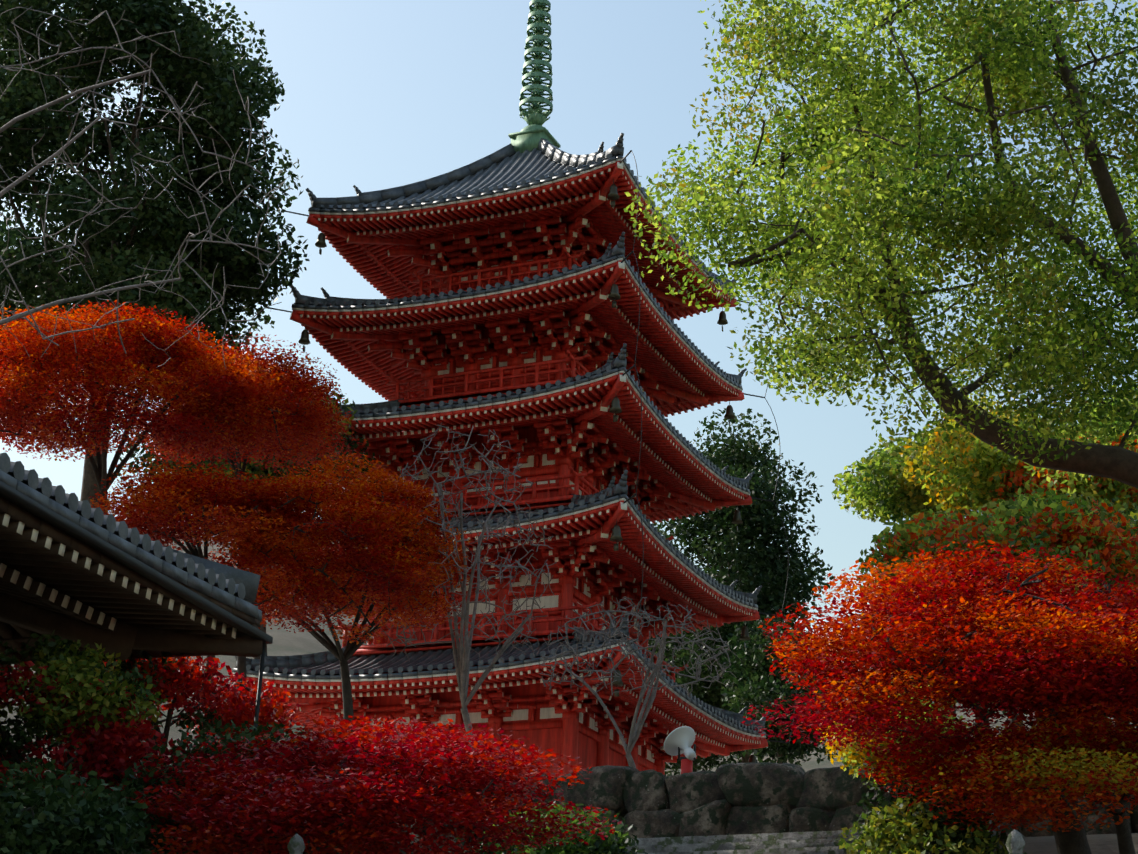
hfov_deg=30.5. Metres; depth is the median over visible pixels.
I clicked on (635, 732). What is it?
bare tree
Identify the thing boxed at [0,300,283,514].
maple tree
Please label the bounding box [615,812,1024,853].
stone steps
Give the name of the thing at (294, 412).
maple tree
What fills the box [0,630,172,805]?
shrub
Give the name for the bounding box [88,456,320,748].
maple tree
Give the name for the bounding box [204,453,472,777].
orange maple tree
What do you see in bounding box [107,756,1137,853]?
stone retaining wall
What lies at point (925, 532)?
tree
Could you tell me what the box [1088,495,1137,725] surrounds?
tree
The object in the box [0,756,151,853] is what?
shrub
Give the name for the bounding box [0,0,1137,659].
sky
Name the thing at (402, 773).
shrub
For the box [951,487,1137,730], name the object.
tree
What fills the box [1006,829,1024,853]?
stone post
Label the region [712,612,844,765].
conifer tree
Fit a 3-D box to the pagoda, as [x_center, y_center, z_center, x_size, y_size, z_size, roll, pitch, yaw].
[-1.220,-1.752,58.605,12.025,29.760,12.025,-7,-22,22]
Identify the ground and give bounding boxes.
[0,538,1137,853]
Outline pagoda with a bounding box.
[202,0,796,777]
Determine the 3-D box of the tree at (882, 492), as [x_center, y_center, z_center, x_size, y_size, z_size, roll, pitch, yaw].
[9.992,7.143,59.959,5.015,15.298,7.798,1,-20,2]
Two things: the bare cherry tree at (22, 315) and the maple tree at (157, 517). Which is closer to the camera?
the bare cherry tree at (22, 315)
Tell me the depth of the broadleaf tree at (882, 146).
29.20 m
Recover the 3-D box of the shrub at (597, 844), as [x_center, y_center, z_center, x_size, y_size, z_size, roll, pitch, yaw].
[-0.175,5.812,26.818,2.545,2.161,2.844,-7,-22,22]
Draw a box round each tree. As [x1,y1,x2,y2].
[0,0,309,773]
[0,6,287,367]
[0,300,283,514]
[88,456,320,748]
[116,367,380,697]
[120,332,370,694]
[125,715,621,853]
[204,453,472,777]
[371,423,556,752]
[539,597,737,767]
[624,0,1137,488]
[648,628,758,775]
[654,408,834,762]
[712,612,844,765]
[741,540,1137,853]
[832,432,986,714]
[856,504,1031,756]
[858,715,1137,853]
[862,572,1061,730]
[892,396,1081,728]
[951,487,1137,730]
[988,418,1137,721]
[1037,574,1137,717]
[1061,381,1137,435]
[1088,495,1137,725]
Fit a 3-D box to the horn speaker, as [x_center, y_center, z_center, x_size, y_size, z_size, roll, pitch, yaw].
[1.916,5.699,35.228,0.587,1.253,0.573,-7,-22,22]
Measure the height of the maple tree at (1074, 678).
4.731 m
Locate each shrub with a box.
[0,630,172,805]
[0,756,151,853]
[43,650,300,758]
[94,719,360,853]
[456,801,647,853]
[816,685,973,822]
[837,772,1026,853]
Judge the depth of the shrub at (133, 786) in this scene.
24.43 m
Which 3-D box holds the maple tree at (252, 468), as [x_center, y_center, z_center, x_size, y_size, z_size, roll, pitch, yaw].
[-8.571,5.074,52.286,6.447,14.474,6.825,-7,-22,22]
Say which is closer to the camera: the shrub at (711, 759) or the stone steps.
the stone steps
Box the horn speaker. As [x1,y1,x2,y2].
[664,726,695,773]
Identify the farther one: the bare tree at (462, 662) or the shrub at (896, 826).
the bare tree at (462, 662)
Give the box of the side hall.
[0,453,272,735]
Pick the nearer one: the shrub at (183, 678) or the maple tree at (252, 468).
the shrub at (183, 678)
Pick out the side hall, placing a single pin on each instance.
(73, 568)
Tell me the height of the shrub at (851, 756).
2.750 m
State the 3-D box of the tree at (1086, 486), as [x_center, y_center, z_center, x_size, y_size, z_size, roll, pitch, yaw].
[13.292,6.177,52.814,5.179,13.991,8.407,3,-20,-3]
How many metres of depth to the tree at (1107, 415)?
58.19 m

